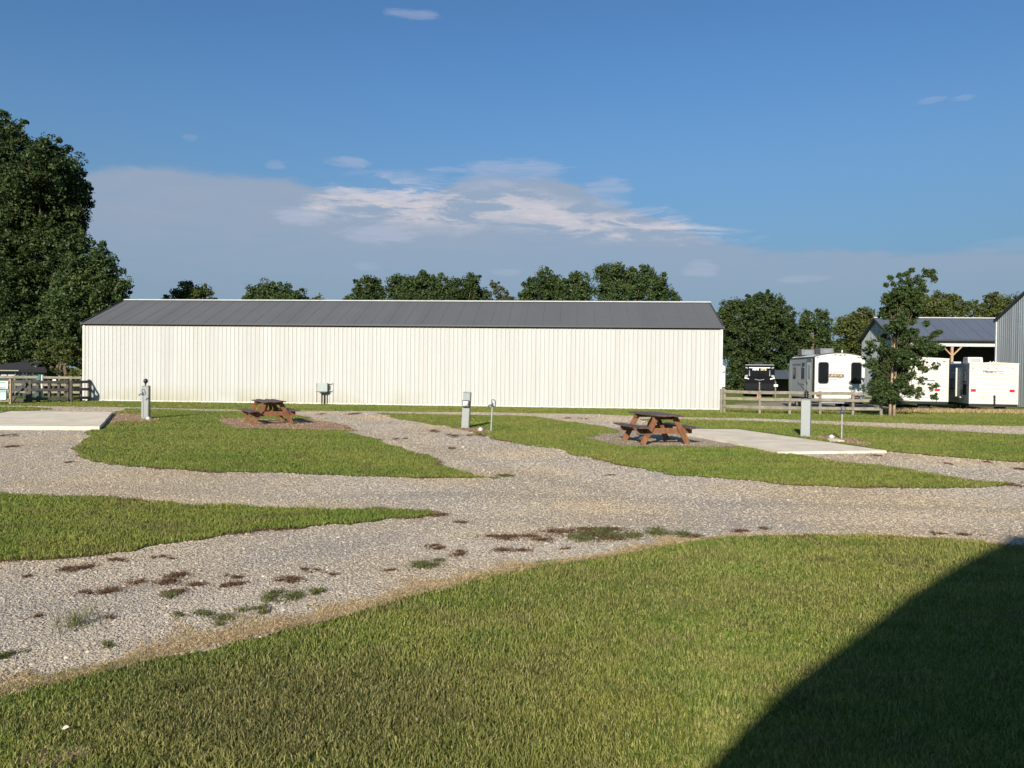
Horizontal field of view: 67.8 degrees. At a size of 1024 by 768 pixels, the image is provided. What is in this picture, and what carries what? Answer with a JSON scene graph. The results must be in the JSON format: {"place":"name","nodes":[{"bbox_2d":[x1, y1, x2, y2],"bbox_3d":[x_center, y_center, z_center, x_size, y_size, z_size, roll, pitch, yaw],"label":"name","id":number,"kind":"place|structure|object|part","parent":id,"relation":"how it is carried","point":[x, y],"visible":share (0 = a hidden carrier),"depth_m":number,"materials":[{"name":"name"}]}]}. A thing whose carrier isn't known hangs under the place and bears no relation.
{"place":"outdoors","nodes":[
{"label":"outdoors","id":0,"kind":"place"},
{"bbox_2d":[0,407,49,412],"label":"lawn","id":1,"kind":"structure","parent":0,"point":[21,409],"depth_m":31.25,"materials":[{"name":"green plant"}]},
{"bbox_2d":[0,496,429,560],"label":"lawn","id":2,"kind":"structure","parent":0,"point":[214,535],"depth_m":8.46,"materials":[{"name":"green plant"}]},
{"bbox_2d":[79,409,483,477],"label":"lawn","id":3,"kind":"structure","parent":0,"point":[258,447],"depth_m":16.77,"materials":[{"name":"green plant"}]},
{"bbox_2d":[103,413,157,426],"bbox_3d":[-13.128,1.229,26.439,1.952,0.001,8.247,0,1,-26],"label":"dirt patch","id":4,"kind":"object","parent":3,"relation":"on","point":[122,418],"visible":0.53,"depth_m":26.85,"materials":[{"name":"brown soil"}]},
{"bbox_2d":[138,389,145,418],"bbox_3d":[-12.939,0.723,26.668,0.257,1.102,0.072,-1,1,0],"label":"yard hydrant","id":5,"kind":"object","parent":4,"relation":"on","point":[142,393],"visible":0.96,"depth_m":26.65,"materials":[{"name":"grey metal"}]},
{"bbox_2d":[141,379,150,418],"bbox_3d":[-13.017,0.537,27.086,0.258,1.458,0.210,0,1,-12],"label":"power pedestal","id":6,"kind":"object","parent":3,"relation":"on","point":[146,399],"visible":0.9,"depth_m":27.01,"materials":[{"name":"grey paint"}]},
{"bbox_2d":[219,418,355,430],"bbox_3d":[-7.518,1.313,25.058,3.621,0.001,7.400,0,1,-28],"label":"dirt patch","id":7,"kind":"object","parent":3,"relation":"on","point":[275,424],"visible":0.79,"depth_m":24.74,"materials":[{"name":"brown soil"}]},
{"bbox_2d":[238,399,299,424],"bbox_3d":[-8.106,0.928,25.365,1.636,0.814,1.874,0,1,-30],"label":"picnic table","id":8,"kind":"object","parent":7,"relation":"on","point":[276,411],"visible":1,"depth_m":25.01,"materials":[{"name":"brown wood"}]},
{"bbox_2d":[103,413,869,446],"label":"dry grass","id":9,"kind":"structure","parent":3,"relation":"on","point":[258,422],"depth_m":23.48,"materials":[{"name":"plant"}]},
{"bbox_2d":[0,405,1023,687],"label":"gravel road","id":10,"kind":"structure","parent":0,"point":[328,544],"depth_m":9.78,"materials":[{"name":"grey gravel"}]},
{"bbox_2d":[0,411,111,429],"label":"concrete pad","id":11,"kind":"object","parent":10,"relation":"on","point":[45,420],"visible":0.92,"depth_m":24.20,"materials":[{"name":"grey concrete"}]},
{"bbox_2d":[12,597,125,638],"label":"weeds","id":12,"kind":"object","parent":10,"relation":"on","point":[75,618],"visible":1,"depth_m":5.27,"materials":[{"name":"green plant"}]},
{"bbox_2d":[0,473,703,659],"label":"weeds","id":13,"kind":"object","parent":10,"relation":"on","point":[272,594],"visible":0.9,"depth_m":6.11,"materials":[{"name":"plant"}]},
{"bbox_2d":[0,412,1023,619],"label":"weeds","id":14,"kind":"object","parent":10,"relation":"on","point":[107,589],"visible":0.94,"depth_m":7.60,"materials":[{"name":"brown plant"}]},
{"bbox_2d":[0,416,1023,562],"bbox_3d":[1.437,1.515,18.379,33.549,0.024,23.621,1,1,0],"label":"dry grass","id":15,"kind":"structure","parent":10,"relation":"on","point":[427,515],"depth_m":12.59,"materials":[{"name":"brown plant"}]},
{"bbox_2d":[584,433,738,446],"bbox_3d":[3.733,1.504,20.852,3.544,0.001,4.806,1,1,-9],"label":"dirt patch","id":16,"kind":"object","parent":10,"relation":"on","point":[612,439],"visible":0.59,"depth_m":20.04,"materials":[{"name":"brown soil"}]},
{"bbox_2d":[613,411,700,444],"bbox_3d":[3.731,1.149,19.800,1.636,0.806,1.878,0,1,-13],"label":"picnic table","id":17,"kind":"object","parent":16,"relation":"on","point":[665,429],"visible":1,"depth_m":19.30,"materials":[{"name":"brown wood"}]},
{"bbox_2d":[611,428,749,447],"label":"gravel verge","id":18,"kind":"structure","parent":10,"relation":"on","point":[679,441],"depth_m":20.36,"materials":[{"name":"grey gravel"}]},
{"bbox_2d":[686,429,886,453],"bbox_3d":[6.871,1.528,20.998,2.817,0.070,7.036,1,1,-9],"label":"concrete pad","id":19,"kind":"object","parent":10,"relation":"on","point":[772,443],"visible":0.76,"depth_m":19.59,"materials":[{"name":"grey concrete"}]},
{"bbox_2d":[0,368,1023,767],"bbox_3d":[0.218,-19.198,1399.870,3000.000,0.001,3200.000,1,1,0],"label":"ground","id":20,"kind":"structure","parent":0,"point":[504,720],"depth_m":4.44,"materials":[{"name":"green plant"}]},
{"bbox_2d":[0,379,11,403],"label":"rail fence","id":21,"kind":"object","parent":20,"relation":"on","point":[9,391],"visible":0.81,"depth_m":37.09,"materials":[{"name":"wood"}]},
{"bbox_2d":[0,391,5,399],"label":"sign","id":22,"kind":"object","parent":21,"relation":"attached to","point":[2,395],"visible":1,"depth_m":37.01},
{"bbox_2d":[0,381,7,388],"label":"sign","id":23,"kind":"object","parent":21,"relation":"attached to","point":[3,384],"visible":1,"depth_m":37.00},
{"bbox_2d":[0,109,35,362],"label":"tree","id":24,"kind":"object","parent":20,"relation":"on","point":[13,137],"visible":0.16,"depth_m":57.75,"materials":[{"name":"green plant"}]},
{"bbox_2d":[0,360,46,395],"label":"house","id":25,"kind":"structure","parent":20,"relation":"on","point":[21,368],"depth_m":47.25,"materials":[{"name":"grey"}]},
{"bbox_2d":[38,374,42,396],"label":"waste bag station","id":26,"kind":"object","parent":20,"relation":"on","point":[40,377],"visible":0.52,"depth_m":41.97,"materials":[{"name":"teal paint"}]},
{"bbox_2d":[0,375,81,394],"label":"rail fence","id":27,"kind":"object","parent":20,"relation":"on","point":[14,377],"visible":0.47,"depth_m":43.59,"materials":[{"name":"wood"}]},
{"bbox_2d":[0,132,97,387],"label":"tree","id":28,"kind":"object","parent":20,"relation":"on","point":[52,202],"visible":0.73,"depth_m":53.63,"materials":[{"name":"green plant"}]},
{"bbox_2d":[29,380,69,401],"bbox_3d":[-23.828,0.372,39.255,1.837,1.178,0.179,0,1,-41],"label":"rail fence","id":29,"kind":"object","parent":20,"relation":"on","point":[49,389],"visible":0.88,"depth_m":39.20,"materials":[{"name":"wood"}]},
{"bbox_2d":[12,380,28,401],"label":"gate","id":30,"kind":"structure","parent":29,"relation":"attached to","point":[26,384],"depth_m":38.63,"materials":[{"name":"brown wood"}]},
{"bbox_2d":[30,337,81,395],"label":"tree","id":31,"kind":"object","parent":20,"relation":"on","point":[51,354],"visible":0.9,"depth_m":48.24,"materials":[{"name":"green plant"}]},
{"bbox_2d":[17,745,95,766],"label":"dirt patch","id":32,"kind":"object","parent":20,"relation":"on","point":[58,754],"visible":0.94,"depth_m":3.53,"materials":[{"name":"brown soil"}]},
{"bbox_2d":[0,240,134,369],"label":"tree","id":33,"kind":"object","parent":20,"relation":"on","point":[85,287],"visible":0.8,"depth_m":49.96,"materials":[{"name":"green plant"}]},
{"bbox_2d":[70,379,89,401],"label":"rail fence","id":34,"kind":"object","parent":20,"relation":"on","point":[80,389],"visible":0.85,"depth_m":40.71,"materials":[{"name":"wood"}]},
{"bbox_2d":[162,280,217,298],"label":"tree","id":35,"kind":"object","parent":20,"relation":"on","point":[190,290],"visible":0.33,"depth_m":77.22,"materials":[{"name":"green plant"}]},
{"bbox_2d":[241,277,308,299],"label":"tree","id":36,"kind":"object","parent":20,"relation":"on","point":[271,290],"visible":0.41,"depth_m":79.18,"materials":[{"name":"green plant"}]},
{"bbox_2d":[309,293,324,299],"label":"tree","id":37,"kind":"object","parent":20,"relation":"on","point":[317,297],"visible":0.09,"depth_m":79.89,"materials":[{"name":"green plant"}]},
{"bbox_2d":[315,382,332,403],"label":"utility box","id":38,"kind":"object","parent":20,"relation":"on","point":[321,388],"visible":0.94,"depth_m":40.37,"materials":[{"name":"grey metal"}]},
{"bbox_2d":[317,383,326,390],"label":"cabinet door","id":39,"kind":"structure","parent":38,"relation":"in","point":[320,386],"depth_m":40.30,"materials":[{"name":"white metal"}]},
{"bbox_2d":[342,274,387,299],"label":"tree","id":40,"kind":"object","parent":20,"relation":"on","point":[371,288],"visible":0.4,"depth_m":83.22,"materials":[{"name":"green plant"}]},
{"bbox_2d":[80,299,724,409],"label":"metal building","id":41,"kind":"structure","parent":20,"relation":"on","point":[624,354],"depth_m":40.57,"materials":[{"name":"white metal"}]},
{"bbox_2d":[378,269,454,299],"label":"tree","id":42,"kind":"object","parent":20,"relation":"on","point":[410,287],"visible":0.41,"depth_m":78.97,"materials":[{"name":"green plant"}]},
{"bbox_2d":[443,272,488,299],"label":"tree","id":43,"kind":"object","parent":20,"relation":"on","point":[470,290],"visible":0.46,"depth_m":79.32,"materials":[{"name":"green plant"}]},
{"bbox_2d":[484,280,517,300],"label":"tree","id":44,"kind":"object","parent":20,"relation":"on","point":[495,291],"visible":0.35,"depth_m":77.76,"materials":[{"name":"green plant"}]},
{"bbox_2d":[0,531,1023,697],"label":"dry grass","id":45,"kind":"structure","parent":20,"relation":"on","point":[320,615],"depth_m":5.39,"materials":[{"name":"plant"}]},
{"bbox_2d":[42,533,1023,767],"bbox_3d":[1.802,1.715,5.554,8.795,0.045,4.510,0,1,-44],"label":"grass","id":46,"kind":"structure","parent":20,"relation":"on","point":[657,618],"depth_m":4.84,"materials":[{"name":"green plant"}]},
{"bbox_2d":[517,265,598,300],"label":"tree","id":47,"kind":"object","parent":20,"relation":"on","point":[552,288],"visible":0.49,"depth_m":77.11,"materials":[{"name":"green plant"}]},
{"bbox_2d":[591,261,681,300],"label":"tree","id":48,"kind":"object","parent":20,"relation":"on","point":[616,279],"visible":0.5,"depth_m":77.37,"materials":[{"name":"green plant"}]},
{"bbox_2d":[720,388,724,411],"bbox_3d":[10.498,0.788,37.928,0.215,1.165,2.161,1,1,18],"label":"fence post","id":49,"kind":"object","parent":20,"relation":"on","point":[721,400],"visible":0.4,"depth_m":36.92,"materials":[{"name":"beige wood"}]},
{"bbox_2d":[722,365,725,387],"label":"travel trailer","id":50,"kind":"object","parent":20,"relation":"on","point":[723,376],"visible":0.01,"depth_m":51.99,"materials":[{"name":"metal"}]},
{"bbox_2d":[716,289,801,390],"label":"tree","id":51,"kind":"object","parent":20,"relation":"on","point":[761,327],"visible":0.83,"depth_m":75.23,"materials":[{"name":"green plant"}]},
{"bbox_2d":[744,362,774,395],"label":"travel trailer","id":52,"kind":"object","parent":20,"relation":"on","point":[759,376],"visible":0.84,"depth_m":63.71,"materials":[{"name":"black metal"}]},
{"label":"front window","id":53,"kind":"part","parent":52,"relation":"part of","materials":[{"name":"black glass"}]},
{"bbox_2d":[723,389,882,414],"bbox_3d":[13.621,0.871,35.731,7.157,1.136,0.932,1,1,12],"label":"rail fence","id":54,"kind":"object","parent":20,"relation":"on","point":[819,408],"visible":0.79,"depth_m":35.58,"materials":[{"name":"beige wood"}]},
{"bbox_2d":[787,308,842,363],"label":"tree","id":55,"kind":"object","parent":20,"relation":"on","point":[819,337],"visible":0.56,"depth_m":77.44,"materials":[{"name":"green plant"}]},
{"bbox_2d":[733,402,904,412],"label":"gravel yard","id":56,"kind":"structure","parent":20,"relation":"on","point":[793,404],"depth_m":46.78,"materials":[{"name":"grey gravel"}]},
{"bbox_2d":[788,348,864,406],"bbox_3d":[16.819,-0.268,41.225,2.590,3.280,4.790,1,1,3],"label":"travel trailer","id":57,"kind":"object","parent":56,"relation":"on","point":[826,370],"visible":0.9,"depth_m":38.94,"materials":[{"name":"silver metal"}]},
{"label":"window","id":58,"kind":"part","parent":57,"relation":"part of","materials":[{"name":"black glass"}]},
{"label":"window","id":59,"kind":"part","parent":57,"relation":"part of","materials":[{"name":"black glass"}]},
{"bbox_3d":[15.468,-0.179,39.660,0.033,1.920,0.720,1,1,3],"label":"door","id":60,"kind":"part","parent":57,"relation":"part of","materials":[{"name":"white metal"}]},
{"bbox_3d":[15.918,-0.574,38.942,0.520,1.100,0.037,1,1,3],"label":"window","id":61,"kind":"part","parent":57,"relation":"part of","materials":[{"name":"black glass"}]},
{"bbox_3d":[17.556,-0.554,38.844,0.520,1.100,0.037,1,1,3],"label":"window","id":62,"kind":"part","parent":57,"relation":"part of","materials":[{"name":"black glass"}]},
{"bbox_2d":[831,306,875,354],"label":"tree","id":63,"kind":"object","parent":20,"relation":"on","point":[852,328],"visible":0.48,"depth_m":79.06,"materials":[{"name":"green plant"}]},
{"bbox_2d":[860,267,945,415],"bbox_3d":[18.114,-1.938,35.323,4.206,7.035,2.206,1,1,0],"label":"young tree","id":64,"kind":"object","parent":20,"relation":"on","point":[902,310],"visible":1,"depth_m":35.08,"materials":[{"name":"green plant"}]},
{"bbox_2d":[872,357,949,407],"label":"travel trailer","id":65,"kind":"object","parent":20,"relation":"on","point":[940,375],"visible":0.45,"depth_m":42.28,"materials":[{"name":"white metal"}]},
{"bbox_2d":[919,289,971,316],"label":"tree","id":66,"kind":"object","parent":20,"relation":"on","point":[946,304],"visible":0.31,"depth_m":81.01,"materials":[{"name":"green plant"}]},
{"bbox_2d":[883,407,1023,413],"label":"dry grass","id":67,"kind":"structure","parent":20,"relation":"on","point":[973,410],"depth_m":39.38,"materials":[{"name":"plant"}]},
{"bbox_2d":[948,357,1018,409],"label":"travel trailer","id":68,"kind":"object","parent":20,"relation":"on","point":[976,381],"visible":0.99,"depth_m":40.84,"materials":[{"name":"white metal"}]},
{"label":"window","id":69,"kind":"part","parent":68,"relation":"part of","materials":[{"name":"black glass"}]},
{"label":"window","id":70,"kind":"part","parent":68,"relation":"part of","materials":[{"name":"grey glass"}]},
{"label":"window","id":71,"kind":"part","parent":68,"relation":"part of","materials":[{"name":"black glass"}]},
{"bbox_2d":[968,291,1019,317],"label":"tree","id":72,"kind":"object","parent":20,"relation":"on","point":[991,309],"visible":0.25,"depth_m":81.70,"materials":[{"name":"green plant"}]},
{"bbox_2d":[0,0,1023,374],"label":"sky","id":73,"kind":"structure","parent":0,"point":[813,153],"materials":[{"name":"blue"}]},
{"bbox_2d":[0,400,1023,559],"bbox_3d":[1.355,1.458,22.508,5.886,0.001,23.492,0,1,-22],"label":"lawn","id":74,"kind":"structure","parent":0,"point":[676,454],"depth_m":16.37,"materials":[{"name":"green plant"}]},
{"bbox_2d":[461,392,471,427],"bbox_3d":[-1.458,0.847,24.240,0.258,1.188,0.360,3,1,1],"label":"power pedestal","id":75,"kind":"object","parent":74,"relation":"on","point":[466,406],"visible":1,"depth_m":24.23,"materials":[{"name":"grey paint"}]},
{"bbox_2d":[460,427,489,432],"bbox_3d":[-1.096,1.410,23.446,0.801,0.001,2.518,0,1,-17],"label":"dirt patch","id":76,"kind":"object","parent":74,"relation":"on","point":[475,429],"visible":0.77,"depth_m":23.55,"materials":[{"name":"brown soil"}]},
{"bbox_2d":[488,399,495,430],"bbox_3d":[-0.626,0.963,22.884,0.258,1.012,0.072,3,0,-12],"label":"yard hydrant","id":77,"kind":"object","parent":74,"relation":"on","point":[491,405],"visible":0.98,"depth_m":22.87,"materials":[{"name":"grey metal"}]},
{"bbox_2d":[769,370,788,395],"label":"shed","id":78,"kind":"structure","parent":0,"point":[782,379],"depth_m":71.00,"materials":[{"name":"grey metal"}]},
{"bbox_2d":[646,419,1023,461],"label":"lawn","id":79,"kind":"structure","parent":0,"point":[857,436],"depth_m":22.83,"materials":[{"name":"green plant"}]},
{"bbox_2d":[800,390,811,435],"bbox_3d":[8.646,0.882,22.412,0.286,1.400,0.210,1,1,17],"label":"power pedestal","id":80,"kind":"object","parent":79,"relation":"on","point":[805,423],"visible":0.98,"depth_m":22.33,"materials":[{"name":"grey paint"}]},
{"bbox_2d":[827,439,843,441],"bbox_3d":[8.928,1.561,21.037,0.386,0.050,0.809,1,1,15],"label":"concrete footing","id":81,"kind":"object","parent":79,"relation":"on","point":[838,440],"visible":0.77,"depth_m":20.78,"materials":[{"name":"grey concrete"}]},
{"bbox_2d":[812,436,872,445],"bbox_3d":[9.220,1.562,21.092,1.138,0.001,3.224,1,1,0],"label":"dirt patch","id":82,"kind":"object","parent":79,"relation":"on","point":[852,441],"visible":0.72,"depth_m":21.10,"materials":[{"name":"brown soil"}]},
{"bbox_2d":[837,406,845,438],"bbox_3d":[9.323,1.111,21.575,0.257,0.982,0.072,1,1,8],"label":"yard hydrant","id":83,"kind":"object","parent":82,"relation":"on","point":[841,412],"visible":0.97,"depth_m":21.56,"materials":[{"name":"grey metal"}]},
{"bbox_2d":[856,317,995,397],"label":"open barn","id":84,"kind":"structure","parent":0,"point":[960,338],"depth_m":62.09,"materials":[{"name":"grey metal"}]},
{"bbox_2d":[993,291,1023,406],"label":"steel building","id":85,"kind":"structure","parent":0,"point":[1009,333],"depth_m":48.02,"materials":[{"name":"metal"}]}
]}

